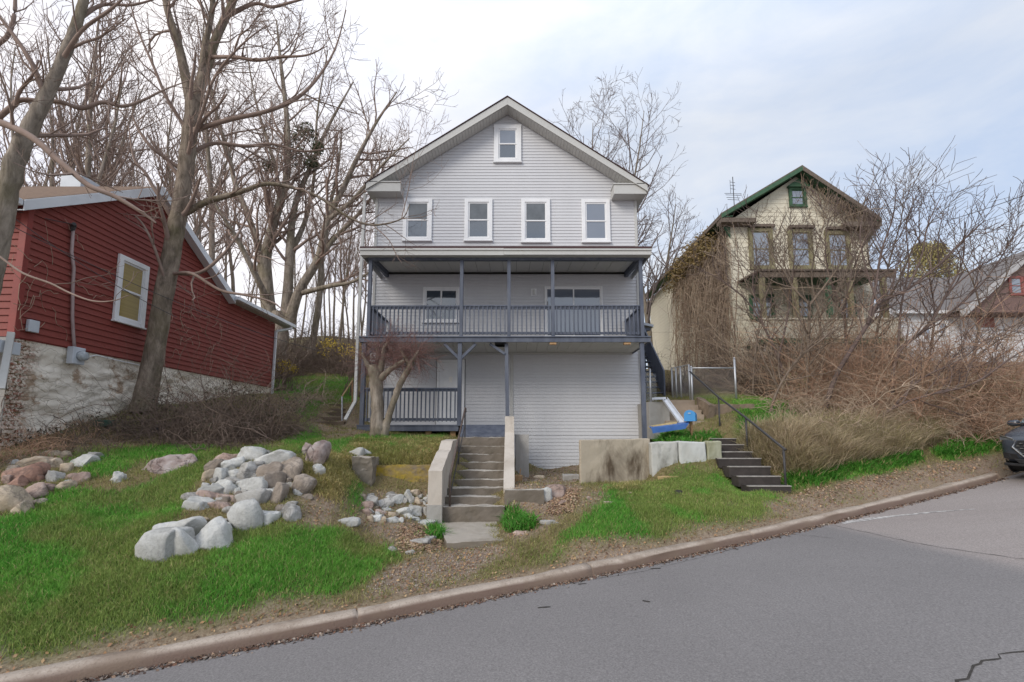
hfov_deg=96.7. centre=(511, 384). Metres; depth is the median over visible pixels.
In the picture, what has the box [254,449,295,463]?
stone
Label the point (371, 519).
stone
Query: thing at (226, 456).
stone
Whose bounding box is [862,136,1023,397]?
sumac shrub
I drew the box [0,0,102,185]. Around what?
woodland tree
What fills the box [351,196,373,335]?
woodland tree
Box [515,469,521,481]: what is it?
wood block
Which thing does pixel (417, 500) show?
stone
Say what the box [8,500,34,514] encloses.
stone
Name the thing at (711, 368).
chain link fence
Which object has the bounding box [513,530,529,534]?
stone
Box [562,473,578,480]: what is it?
cinder block
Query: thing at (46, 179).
woodland tree
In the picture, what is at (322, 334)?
brush
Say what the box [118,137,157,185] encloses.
woodland tree
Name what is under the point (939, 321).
window
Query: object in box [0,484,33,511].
stone
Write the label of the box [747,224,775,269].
window
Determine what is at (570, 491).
leaf drift
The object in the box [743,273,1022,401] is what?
brush
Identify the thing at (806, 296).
window
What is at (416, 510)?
stone
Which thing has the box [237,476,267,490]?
stone
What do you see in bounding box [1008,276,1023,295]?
window
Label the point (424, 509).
stone
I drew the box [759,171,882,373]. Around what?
sumac shrub
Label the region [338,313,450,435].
pruned tree
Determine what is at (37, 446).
shrub
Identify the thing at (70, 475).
stone
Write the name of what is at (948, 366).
sumac shrub
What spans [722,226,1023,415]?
brush
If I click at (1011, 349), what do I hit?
brush
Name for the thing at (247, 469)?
stone
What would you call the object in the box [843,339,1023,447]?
bramble
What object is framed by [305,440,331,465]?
stone
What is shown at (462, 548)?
fallen leaves
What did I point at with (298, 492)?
stone
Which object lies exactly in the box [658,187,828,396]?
sumac shrub
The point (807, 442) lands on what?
tall dry grass
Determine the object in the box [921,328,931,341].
window
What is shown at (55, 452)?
stone
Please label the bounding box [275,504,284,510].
stone
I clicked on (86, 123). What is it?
woodland tree
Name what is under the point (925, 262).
evergreen tree
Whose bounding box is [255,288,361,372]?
brush
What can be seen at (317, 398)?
brush
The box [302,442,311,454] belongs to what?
stone
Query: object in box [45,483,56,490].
stone
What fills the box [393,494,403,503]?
stone
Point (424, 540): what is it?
stone
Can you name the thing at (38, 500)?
stone
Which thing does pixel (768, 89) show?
sky
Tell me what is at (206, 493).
stone
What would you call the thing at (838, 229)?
window
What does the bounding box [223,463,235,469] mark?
stone
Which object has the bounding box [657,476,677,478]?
tan block
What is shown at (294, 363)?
brush
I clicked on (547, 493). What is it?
stone
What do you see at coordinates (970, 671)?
road crack
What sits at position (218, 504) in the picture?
stone
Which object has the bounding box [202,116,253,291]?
woodland tree
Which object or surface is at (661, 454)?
concrete slab
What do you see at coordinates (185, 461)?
stone
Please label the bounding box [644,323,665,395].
back stairs
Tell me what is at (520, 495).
wall
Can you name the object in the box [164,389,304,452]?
shrub
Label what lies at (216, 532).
stone
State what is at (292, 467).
stone
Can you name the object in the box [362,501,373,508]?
stone
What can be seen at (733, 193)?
tv aerial
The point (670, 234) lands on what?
bare tree
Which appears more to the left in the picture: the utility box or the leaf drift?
the utility box
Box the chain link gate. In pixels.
[671,364,690,399]
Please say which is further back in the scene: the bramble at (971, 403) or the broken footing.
the bramble at (971, 403)
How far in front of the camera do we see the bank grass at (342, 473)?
9.28 m
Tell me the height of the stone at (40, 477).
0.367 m
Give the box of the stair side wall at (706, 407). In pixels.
[696,397,715,419]
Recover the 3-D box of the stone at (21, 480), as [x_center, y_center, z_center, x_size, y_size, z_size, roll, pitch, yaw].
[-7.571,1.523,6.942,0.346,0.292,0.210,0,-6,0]
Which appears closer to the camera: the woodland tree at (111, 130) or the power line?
the power line
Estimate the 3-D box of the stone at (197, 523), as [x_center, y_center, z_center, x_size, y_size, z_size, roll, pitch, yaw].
[-4.398,1.948,6.074,0.510,0.360,0.300,-1,-6,9]
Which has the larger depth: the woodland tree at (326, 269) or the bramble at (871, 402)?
the woodland tree at (326, 269)
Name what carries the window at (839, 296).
in the cream house at (778, 191)
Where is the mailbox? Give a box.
[684,410,696,435]
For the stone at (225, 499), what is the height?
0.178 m
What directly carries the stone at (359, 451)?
on the ground at (224, 626)
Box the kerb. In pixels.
[0,472,999,681]
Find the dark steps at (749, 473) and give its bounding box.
[689,371,791,493]
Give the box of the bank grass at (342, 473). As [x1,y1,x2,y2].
[302,434,649,507]
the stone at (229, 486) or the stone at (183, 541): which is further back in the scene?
the stone at (229, 486)
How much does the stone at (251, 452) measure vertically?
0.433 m
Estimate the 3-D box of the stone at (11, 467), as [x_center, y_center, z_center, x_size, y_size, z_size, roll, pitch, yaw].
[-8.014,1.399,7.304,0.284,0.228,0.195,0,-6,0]
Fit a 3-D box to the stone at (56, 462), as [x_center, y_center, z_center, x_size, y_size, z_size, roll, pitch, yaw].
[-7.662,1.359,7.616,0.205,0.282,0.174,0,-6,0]
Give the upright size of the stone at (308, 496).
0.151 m
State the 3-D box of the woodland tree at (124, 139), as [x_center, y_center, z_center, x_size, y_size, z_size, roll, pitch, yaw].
[-21.530,-9.576,24.087,4.491,21.028,4.966,-1,-6,9]
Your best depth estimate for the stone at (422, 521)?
8.11 m
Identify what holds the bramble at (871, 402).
on the ground at (224, 626)
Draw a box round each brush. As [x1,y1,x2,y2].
[230,369,358,421]
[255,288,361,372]
[275,273,365,381]
[288,284,365,354]
[288,292,369,373]
[301,318,369,377]
[644,140,1017,398]
[670,217,1023,406]
[688,242,1011,400]
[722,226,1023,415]
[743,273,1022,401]
[791,255,1023,419]
[816,221,1023,408]
[864,264,1023,411]
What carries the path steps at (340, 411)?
on the ground at (224, 626)
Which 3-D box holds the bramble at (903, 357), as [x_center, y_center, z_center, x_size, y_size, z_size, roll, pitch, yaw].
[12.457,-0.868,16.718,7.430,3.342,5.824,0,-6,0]
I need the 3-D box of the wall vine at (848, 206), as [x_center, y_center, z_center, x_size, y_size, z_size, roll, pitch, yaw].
[13.304,-4.804,19.684,8.818,10.150,2.098,0,-6,0]
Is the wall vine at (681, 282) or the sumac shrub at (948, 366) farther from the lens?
the wall vine at (681, 282)
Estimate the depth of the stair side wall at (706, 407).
13.23 m
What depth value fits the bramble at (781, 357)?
16.32 m
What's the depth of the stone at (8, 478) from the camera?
6.96 m
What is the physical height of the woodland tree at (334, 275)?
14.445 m
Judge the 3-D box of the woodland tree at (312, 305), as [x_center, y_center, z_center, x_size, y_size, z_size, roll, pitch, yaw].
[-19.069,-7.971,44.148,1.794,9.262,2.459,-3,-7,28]
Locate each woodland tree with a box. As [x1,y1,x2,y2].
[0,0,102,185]
[0,0,180,185]
[0,8,134,185]
[0,18,75,185]
[23,75,101,185]
[24,4,157,185]
[30,58,180,185]
[32,0,150,185]
[34,52,164,185]
[51,45,183,185]
[57,82,118,172]
[80,82,155,185]
[107,116,165,185]
[114,125,159,185]
[116,158,138,185]
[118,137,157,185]
[130,55,206,231]
[136,73,201,188]
[143,0,264,260]
[143,15,235,194]
[154,110,243,257]
[165,108,238,250]
[188,83,247,252]
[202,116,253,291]
[203,177,254,281]
[239,232,256,301]
[245,172,267,302]
[246,216,264,304]
[279,189,309,348]
[296,207,318,333]
[302,223,332,335]
[307,279,322,335]
[311,198,337,340]
[325,212,336,335]
[326,181,357,336]
[326,217,365,351]
[334,153,370,349]
[335,198,372,345]
[335,224,353,337]
[336,210,354,336]
[345,228,368,334]
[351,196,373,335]
[354,226,373,302]
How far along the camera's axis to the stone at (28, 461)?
7.46 m
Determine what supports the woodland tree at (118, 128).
on the ground at (224, 626)
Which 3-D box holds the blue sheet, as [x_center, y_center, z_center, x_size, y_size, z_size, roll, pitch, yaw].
[3.918,1.035,11.104,1.323,0.303,0.479,2,-7,-14]
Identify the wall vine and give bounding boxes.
[6,222,227,381]
[662,222,751,385]
[708,171,904,372]
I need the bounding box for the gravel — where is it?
[368,469,578,594]
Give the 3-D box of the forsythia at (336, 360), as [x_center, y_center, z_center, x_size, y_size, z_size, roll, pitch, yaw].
[-8.505,-1.467,22.325,2.274,1.945,1.210,-1,-6,8]
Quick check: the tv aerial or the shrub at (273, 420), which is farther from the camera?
the tv aerial
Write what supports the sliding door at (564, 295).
in the grey house at (523, 284)
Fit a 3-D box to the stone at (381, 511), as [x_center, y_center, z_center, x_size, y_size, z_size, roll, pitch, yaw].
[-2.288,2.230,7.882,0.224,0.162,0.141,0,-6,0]
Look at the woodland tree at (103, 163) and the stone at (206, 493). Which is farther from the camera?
the woodland tree at (103, 163)
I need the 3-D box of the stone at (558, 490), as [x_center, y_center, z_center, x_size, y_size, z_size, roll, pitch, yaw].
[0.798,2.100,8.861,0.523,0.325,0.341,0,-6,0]
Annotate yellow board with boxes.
[648,422,676,428]
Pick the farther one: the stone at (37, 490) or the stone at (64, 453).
the stone at (64, 453)
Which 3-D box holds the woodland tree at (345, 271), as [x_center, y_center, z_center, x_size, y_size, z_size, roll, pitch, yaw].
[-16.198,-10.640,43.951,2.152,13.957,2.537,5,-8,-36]
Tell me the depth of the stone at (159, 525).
6.09 m
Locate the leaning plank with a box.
[0,331,14,389]
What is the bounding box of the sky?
[0,0,1023,368]
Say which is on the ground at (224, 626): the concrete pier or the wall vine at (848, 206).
the concrete pier
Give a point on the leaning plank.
(7, 354)
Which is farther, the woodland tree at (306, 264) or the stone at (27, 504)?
the woodland tree at (306, 264)
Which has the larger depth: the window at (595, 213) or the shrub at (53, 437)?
the window at (595, 213)
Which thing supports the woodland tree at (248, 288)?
on the ground at (224, 626)
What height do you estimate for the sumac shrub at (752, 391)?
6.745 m
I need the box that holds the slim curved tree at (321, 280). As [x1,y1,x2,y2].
[307,111,366,358]
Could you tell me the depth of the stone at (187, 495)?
6.90 m
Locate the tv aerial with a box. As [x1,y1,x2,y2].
[725,177,740,204]
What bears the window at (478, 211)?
in the grey house at (523, 284)
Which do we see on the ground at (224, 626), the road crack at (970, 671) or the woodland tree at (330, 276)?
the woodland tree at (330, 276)
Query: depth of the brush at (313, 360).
23.32 m
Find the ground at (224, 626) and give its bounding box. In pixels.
[0,336,1023,673]
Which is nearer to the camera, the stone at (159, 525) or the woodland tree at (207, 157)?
the stone at (159, 525)
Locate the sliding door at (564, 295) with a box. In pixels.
[544,286,603,335]
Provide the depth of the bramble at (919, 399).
12.59 m
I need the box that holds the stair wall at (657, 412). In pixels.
[638,401,669,438]
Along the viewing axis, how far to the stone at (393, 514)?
7.86 m
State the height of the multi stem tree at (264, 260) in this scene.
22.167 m
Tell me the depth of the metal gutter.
12.24 m
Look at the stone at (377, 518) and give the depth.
7.61 m
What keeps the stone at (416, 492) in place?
on the ground at (224, 626)
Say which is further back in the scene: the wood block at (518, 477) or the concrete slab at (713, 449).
the concrete slab at (713, 449)
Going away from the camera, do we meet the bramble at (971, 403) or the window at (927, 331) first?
the bramble at (971, 403)
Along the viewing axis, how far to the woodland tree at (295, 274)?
33.45 m
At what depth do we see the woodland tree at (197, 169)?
29.14 m
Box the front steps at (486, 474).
[426,407,514,523]
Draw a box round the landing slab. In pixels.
[440,521,501,548]
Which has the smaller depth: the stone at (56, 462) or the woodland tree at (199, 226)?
the stone at (56, 462)
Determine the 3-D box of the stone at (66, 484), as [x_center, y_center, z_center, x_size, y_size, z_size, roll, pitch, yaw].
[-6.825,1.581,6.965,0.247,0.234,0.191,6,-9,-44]
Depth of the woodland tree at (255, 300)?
38.66 m
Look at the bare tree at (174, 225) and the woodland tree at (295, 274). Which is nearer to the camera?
the bare tree at (174, 225)
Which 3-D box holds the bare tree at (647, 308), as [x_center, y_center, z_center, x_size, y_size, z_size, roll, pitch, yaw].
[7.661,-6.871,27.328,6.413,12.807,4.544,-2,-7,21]
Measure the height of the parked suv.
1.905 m
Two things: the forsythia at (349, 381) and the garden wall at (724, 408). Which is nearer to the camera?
the garden wall at (724, 408)
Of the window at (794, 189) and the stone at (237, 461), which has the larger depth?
the window at (794, 189)
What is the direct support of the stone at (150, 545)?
on the ground at (224, 626)
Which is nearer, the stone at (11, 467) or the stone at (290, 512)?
the stone at (290, 512)
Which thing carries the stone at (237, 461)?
on the ground at (224, 626)
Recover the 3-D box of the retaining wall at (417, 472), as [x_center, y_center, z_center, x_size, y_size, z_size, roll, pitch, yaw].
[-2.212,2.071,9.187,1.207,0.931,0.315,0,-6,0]
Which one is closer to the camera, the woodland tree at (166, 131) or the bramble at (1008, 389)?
the bramble at (1008, 389)
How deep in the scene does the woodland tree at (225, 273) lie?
39.94 m
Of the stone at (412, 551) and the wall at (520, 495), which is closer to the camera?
the stone at (412, 551)
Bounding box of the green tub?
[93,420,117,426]
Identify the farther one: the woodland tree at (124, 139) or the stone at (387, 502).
the woodland tree at (124, 139)
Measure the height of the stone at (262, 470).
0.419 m
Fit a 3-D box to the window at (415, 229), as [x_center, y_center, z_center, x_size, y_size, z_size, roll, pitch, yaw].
[-3.014,-5.258,14.510,0.962,1.426,0.085,0,-6,0]
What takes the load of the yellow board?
on the blue sheet
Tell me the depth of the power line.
14.40 m
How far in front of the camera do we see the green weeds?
10.44 m
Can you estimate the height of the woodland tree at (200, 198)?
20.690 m
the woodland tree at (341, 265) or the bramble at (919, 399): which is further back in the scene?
the woodland tree at (341, 265)
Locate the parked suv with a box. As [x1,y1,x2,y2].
[999,419,1023,472]
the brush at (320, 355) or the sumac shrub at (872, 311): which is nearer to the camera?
the sumac shrub at (872, 311)
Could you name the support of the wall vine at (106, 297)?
attached to the red house at (109, 238)
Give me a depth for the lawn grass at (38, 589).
5.91 m
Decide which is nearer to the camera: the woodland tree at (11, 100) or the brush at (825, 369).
the brush at (825, 369)
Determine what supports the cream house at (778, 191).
on the ground at (224, 626)
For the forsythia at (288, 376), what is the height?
1.596 m
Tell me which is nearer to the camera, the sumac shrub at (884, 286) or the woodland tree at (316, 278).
the sumac shrub at (884, 286)
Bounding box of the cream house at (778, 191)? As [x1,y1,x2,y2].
[645,165,903,384]
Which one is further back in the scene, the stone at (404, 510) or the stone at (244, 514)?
the stone at (404, 510)
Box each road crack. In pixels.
[834,525,1022,558]
[954,651,1023,681]
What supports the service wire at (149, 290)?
attached to the red house at (109, 238)
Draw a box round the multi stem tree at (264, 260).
[144,0,443,365]
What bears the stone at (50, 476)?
on the ground at (224, 626)
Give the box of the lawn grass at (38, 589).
[0,371,996,660]
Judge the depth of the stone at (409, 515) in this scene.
8.05 m
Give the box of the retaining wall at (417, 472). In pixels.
[375,464,430,481]
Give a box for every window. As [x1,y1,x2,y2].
[111,254,149,329]
[401,198,432,241]
[421,287,459,322]
[463,198,492,241]
[493,124,521,162]
[521,198,550,242]
[581,199,611,242]
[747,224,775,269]
[748,294,774,319]
[787,178,809,207]
[787,225,815,268]
[791,295,812,317]
[824,226,852,268]
[837,296,856,317]
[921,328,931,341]
[936,321,948,335]
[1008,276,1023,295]
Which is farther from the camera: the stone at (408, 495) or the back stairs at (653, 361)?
the back stairs at (653, 361)
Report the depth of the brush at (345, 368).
21.16 m
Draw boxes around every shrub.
[0,406,103,478]
[0,406,130,464]
[1,323,251,445]
[1,376,171,455]
[80,299,343,447]
[157,340,369,447]
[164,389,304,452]
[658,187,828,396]
[693,204,814,393]
[728,174,913,398]
[738,253,896,411]
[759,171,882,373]
[790,177,945,375]
[820,147,1023,408]
[853,146,982,391]
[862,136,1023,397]
[881,301,1023,431]
[895,187,1002,379]
[922,202,1023,383]
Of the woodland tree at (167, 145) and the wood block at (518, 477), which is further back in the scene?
the woodland tree at (167, 145)
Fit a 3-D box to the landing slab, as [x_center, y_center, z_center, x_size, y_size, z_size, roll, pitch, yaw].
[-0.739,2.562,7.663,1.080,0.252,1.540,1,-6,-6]
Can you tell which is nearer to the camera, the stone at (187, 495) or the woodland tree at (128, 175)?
the stone at (187, 495)
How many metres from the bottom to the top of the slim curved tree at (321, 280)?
14.942 m
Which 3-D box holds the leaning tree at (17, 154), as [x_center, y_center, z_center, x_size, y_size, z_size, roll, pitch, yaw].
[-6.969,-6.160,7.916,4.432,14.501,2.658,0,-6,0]
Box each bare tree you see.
[83,0,458,411]
[549,65,668,245]
[587,70,687,269]
[637,211,692,370]
[643,172,704,292]
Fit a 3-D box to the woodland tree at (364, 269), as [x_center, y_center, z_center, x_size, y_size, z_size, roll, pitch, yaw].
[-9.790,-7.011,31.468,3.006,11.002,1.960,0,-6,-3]
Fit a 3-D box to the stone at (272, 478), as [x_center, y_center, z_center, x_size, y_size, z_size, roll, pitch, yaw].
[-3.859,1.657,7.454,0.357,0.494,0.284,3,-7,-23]
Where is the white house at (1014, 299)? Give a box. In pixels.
[872,251,1023,379]
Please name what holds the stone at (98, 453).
on the ground at (224, 626)
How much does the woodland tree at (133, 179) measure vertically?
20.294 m
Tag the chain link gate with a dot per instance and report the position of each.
(680, 381)
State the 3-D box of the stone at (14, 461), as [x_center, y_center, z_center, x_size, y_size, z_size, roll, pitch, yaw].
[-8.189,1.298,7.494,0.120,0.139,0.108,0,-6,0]
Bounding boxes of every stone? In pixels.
[0,474,12,483]
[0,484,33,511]
[1,462,50,481]
[5,465,19,470]
[8,475,28,486]
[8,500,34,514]
[9,459,18,464]
[15,456,53,466]
[25,482,48,498]
[32,498,47,504]
[36,474,44,481]
[42,450,61,456]
[45,470,65,481]
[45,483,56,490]
[49,457,62,467]
[55,480,77,488]
[58,450,72,457]
[59,463,73,472]
[65,473,76,478]
[69,454,100,466]
[72,471,90,482]
[88,452,104,456]
[109,471,128,482]
[135,526,194,562]
[141,454,197,473]
[152,521,175,529]
[164,516,206,535]
[172,527,198,555]
[180,453,197,465]
[180,492,198,499]
[181,496,215,510]
[195,516,233,550]
[196,490,218,498]
[197,483,223,493]
[201,469,214,481]
[204,459,224,470]
[207,501,231,508]
[209,477,217,482]
[213,453,237,459]
[213,467,228,479]
[216,479,236,493]
[216,493,233,501]
[216,496,230,501]
[221,456,244,467]
[221,506,231,512]
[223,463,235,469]
[225,476,240,483]
[227,470,238,476]
[227,498,262,529]
[233,491,242,503]
[234,488,270,504]
[236,446,266,460]
[237,461,257,478]
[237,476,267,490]
[253,461,262,465]
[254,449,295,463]
[256,461,282,476]
[262,510,280,526]
[264,471,286,488]
[269,482,289,502]
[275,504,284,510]
[280,504,301,521]
[282,456,303,480]
[284,501,297,504]
[292,474,316,493]
[293,489,302,495]
[301,493,313,499]
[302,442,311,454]
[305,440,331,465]
[312,464,325,475]
[338,517,360,526]
[349,447,366,455]
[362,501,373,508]
[362,508,372,515]
[365,495,378,505]
[367,516,373,522]
[373,514,381,521]
[375,509,386,514]
[378,497,394,507]
[380,516,385,522]
[386,516,399,522]
[388,546,396,551]
[390,512,398,516]
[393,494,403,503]
[396,507,410,513]
[402,513,416,520]
[403,489,414,502]
[405,549,414,554]
[409,505,422,516]
[410,489,420,495]
[410,537,431,543]
[414,497,421,504]
[418,519,435,524]
[422,506,426,515]
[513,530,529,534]
[533,475,544,478]
[539,520,557,524]
[541,487,552,501]
[546,484,565,497]
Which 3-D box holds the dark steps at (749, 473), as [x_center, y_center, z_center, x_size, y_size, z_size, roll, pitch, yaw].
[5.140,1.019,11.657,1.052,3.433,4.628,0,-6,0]
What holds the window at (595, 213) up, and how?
in the grey house at (523, 284)
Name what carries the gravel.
on the ground at (224, 626)
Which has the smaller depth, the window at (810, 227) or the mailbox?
the mailbox
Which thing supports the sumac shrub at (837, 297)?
on the ground at (224, 626)
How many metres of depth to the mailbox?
11.17 m
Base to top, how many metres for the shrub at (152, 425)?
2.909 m
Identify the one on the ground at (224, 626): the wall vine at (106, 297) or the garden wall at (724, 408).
the garden wall at (724, 408)
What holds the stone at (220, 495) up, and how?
on the ground at (224, 626)
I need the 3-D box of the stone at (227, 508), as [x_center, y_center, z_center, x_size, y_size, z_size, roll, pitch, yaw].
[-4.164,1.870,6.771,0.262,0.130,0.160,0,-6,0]
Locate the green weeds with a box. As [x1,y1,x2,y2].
[423,403,1013,539]
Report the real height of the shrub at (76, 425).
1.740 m
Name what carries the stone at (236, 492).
on the ground at (224, 626)
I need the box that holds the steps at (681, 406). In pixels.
[665,400,703,431]
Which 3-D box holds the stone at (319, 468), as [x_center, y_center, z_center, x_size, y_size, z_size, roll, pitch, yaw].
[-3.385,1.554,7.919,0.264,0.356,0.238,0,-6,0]
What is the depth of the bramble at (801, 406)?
12.49 m
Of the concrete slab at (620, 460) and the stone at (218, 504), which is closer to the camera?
the stone at (218, 504)
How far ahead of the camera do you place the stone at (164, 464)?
7.77 m
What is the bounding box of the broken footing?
[352,456,378,486]
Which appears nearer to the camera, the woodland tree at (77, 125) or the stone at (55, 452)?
the stone at (55, 452)
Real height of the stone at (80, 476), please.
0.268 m
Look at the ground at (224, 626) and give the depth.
7.08 m
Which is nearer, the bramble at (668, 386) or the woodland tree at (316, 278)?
the bramble at (668, 386)
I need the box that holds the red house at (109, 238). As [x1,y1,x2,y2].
[0,175,295,449]
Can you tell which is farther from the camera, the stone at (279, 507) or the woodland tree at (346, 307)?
the woodland tree at (346, 307)
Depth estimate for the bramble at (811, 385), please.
13.77 m
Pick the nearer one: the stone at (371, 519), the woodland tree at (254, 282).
the stone at (371, 519)
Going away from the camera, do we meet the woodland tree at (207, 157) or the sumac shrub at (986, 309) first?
the sumac shrub at (986, 309)
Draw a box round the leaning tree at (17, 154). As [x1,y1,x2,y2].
[0,0,256,301]
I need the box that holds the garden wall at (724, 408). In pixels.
[711,404,754,413]
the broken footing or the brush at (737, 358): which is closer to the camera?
the broken footing
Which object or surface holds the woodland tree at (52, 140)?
on the ground at (224, 626)
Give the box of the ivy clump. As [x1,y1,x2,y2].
[262,121,323,173]
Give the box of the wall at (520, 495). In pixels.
[504,488,543,506]
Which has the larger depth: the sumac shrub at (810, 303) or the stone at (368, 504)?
the sumac shrub at (810, 303)
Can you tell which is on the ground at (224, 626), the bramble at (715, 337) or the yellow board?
the bramble at (715, 337)
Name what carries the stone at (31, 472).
on the ground at (224, 626)
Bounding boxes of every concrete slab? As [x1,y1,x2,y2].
[578,438,649,483]
[648,441,677,476]
[677,441,705,463]
[703,441,721,459]
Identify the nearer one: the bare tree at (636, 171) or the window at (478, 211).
the window at (478, 211)
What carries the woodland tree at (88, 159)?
on the ground at (224, 626)
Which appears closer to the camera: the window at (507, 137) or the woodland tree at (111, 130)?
the window at (507, 137)
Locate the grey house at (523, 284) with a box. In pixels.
[344,95,651,468]
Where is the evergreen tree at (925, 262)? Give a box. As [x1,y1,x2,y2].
[897,241,965,276]
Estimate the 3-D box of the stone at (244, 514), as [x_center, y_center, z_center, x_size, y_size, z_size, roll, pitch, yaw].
[-3.757,1.925,6.502,0.462,0.581,0.446,0,-6,0]
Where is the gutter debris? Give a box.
[69,478,1008,681]
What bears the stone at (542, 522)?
on the ground at (224, 626)
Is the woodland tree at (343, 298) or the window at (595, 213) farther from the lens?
the woodland tree at (343, 298)
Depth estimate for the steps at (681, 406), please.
13.70 m
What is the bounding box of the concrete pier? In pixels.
[515,434,528,477]
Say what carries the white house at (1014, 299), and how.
on the ground at (224, 626)
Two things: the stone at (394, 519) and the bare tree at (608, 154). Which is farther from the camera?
the bare tree at (608, 154)
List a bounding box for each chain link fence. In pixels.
[639,369,655,401]
[690,357,736,399]
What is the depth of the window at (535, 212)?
14.53 m
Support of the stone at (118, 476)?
on the ground at (224, 626)
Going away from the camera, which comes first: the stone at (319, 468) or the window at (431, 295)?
the stone at (319, 468)
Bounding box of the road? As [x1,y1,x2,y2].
[90,472,1023,681]
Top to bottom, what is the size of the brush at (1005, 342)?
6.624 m
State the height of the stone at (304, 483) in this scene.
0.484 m
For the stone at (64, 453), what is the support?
on the ground at (224, 626)
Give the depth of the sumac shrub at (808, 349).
12.93 m
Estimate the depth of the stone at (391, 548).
6.67 m
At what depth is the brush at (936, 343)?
14.68 m
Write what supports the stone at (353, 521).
on the ground at (224, 626)
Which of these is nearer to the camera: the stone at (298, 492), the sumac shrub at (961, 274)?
the stone at (298, 492)
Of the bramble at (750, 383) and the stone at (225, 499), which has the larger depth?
the bramble at (750, 383)
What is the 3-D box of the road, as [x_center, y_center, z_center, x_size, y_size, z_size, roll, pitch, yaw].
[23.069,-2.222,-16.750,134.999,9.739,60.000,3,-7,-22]
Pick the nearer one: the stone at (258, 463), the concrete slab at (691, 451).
the stone at (258, 463)
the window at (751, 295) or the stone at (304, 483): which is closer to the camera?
the stone at (304, 483)
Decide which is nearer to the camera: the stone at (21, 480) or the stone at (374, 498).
the stone at (21, 480)
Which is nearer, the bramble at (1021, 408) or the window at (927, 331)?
the bramble at (1021, 408)
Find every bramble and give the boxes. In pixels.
[646,342,732,395]
[671,287,826,398]
[672,254,871,388]
[695,299,889,394]
[714,287,987,413]
[734,295,1022,442]
[741,343,933,453]
[764,328,1007,447]
[794,324,1018,380]
[820,294,1023,442]
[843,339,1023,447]
[857,293,1023,432]
[897,324,1023,442]
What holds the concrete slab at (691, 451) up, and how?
on the ground at (224, 626)
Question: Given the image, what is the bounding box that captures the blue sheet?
[649,422,688,432]
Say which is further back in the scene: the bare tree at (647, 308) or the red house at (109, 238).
the bare tree at (647, 308)
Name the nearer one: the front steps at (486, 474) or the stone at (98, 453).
the stone at (98, 453)
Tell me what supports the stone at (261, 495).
on the ground at (224, 626)
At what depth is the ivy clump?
23.39 m
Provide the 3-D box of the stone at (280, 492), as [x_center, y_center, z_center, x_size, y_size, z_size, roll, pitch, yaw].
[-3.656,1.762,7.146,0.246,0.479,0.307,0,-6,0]
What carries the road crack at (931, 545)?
on the road
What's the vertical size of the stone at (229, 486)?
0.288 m
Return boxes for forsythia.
[274,351,305,390]
[316,336,355,373]
[341,342,368,396]
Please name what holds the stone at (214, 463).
on the ground at (224, 626)
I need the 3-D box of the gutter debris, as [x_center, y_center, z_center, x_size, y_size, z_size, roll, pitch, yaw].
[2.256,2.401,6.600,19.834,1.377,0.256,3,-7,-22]
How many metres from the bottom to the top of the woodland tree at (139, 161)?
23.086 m
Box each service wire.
[15,227,326,352]
[16,219,175,316]
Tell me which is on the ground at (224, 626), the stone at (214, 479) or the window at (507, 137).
the stone at (214, 479)
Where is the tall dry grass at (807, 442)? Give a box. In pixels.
[719,401,966,475]
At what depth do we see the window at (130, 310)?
10.46 m
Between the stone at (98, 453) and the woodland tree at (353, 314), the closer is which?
the stone at (98, 453)
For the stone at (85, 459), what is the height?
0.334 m
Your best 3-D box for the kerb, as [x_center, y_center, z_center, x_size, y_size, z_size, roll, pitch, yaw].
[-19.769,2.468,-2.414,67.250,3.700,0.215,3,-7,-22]
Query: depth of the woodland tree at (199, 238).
34.79 m
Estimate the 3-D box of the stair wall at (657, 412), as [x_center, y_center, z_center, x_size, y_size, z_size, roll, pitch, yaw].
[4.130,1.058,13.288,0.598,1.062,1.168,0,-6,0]
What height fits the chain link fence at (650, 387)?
1.000 m
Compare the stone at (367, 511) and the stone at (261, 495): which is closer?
the stone at (261, 495)
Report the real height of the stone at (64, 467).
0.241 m
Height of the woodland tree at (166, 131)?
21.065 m
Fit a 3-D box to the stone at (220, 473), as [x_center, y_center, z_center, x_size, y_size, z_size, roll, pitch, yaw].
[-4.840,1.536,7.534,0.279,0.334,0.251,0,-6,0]
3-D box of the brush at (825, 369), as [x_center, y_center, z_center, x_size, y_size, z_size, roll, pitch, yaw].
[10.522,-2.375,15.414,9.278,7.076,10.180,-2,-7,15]
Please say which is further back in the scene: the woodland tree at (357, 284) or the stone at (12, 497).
the woodland tree at (357, 284)
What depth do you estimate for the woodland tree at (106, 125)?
23.30 m
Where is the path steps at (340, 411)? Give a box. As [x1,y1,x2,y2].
[317,380,352,425]
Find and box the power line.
[948,196,1021,220]
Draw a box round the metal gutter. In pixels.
[652,397,684,422]
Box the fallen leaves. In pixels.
[0,410,1012,672]
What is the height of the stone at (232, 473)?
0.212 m
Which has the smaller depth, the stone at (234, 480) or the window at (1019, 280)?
the stone at (234, 480)
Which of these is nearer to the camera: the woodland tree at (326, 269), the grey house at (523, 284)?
the grey house at (523, 284)
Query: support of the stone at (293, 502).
on the ground at (224, 626)
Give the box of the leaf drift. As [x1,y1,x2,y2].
[396,456,982,553]
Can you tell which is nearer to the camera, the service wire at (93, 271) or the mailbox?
the service wire at (93, 271)
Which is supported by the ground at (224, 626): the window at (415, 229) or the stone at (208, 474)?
the stone at (208, 474)

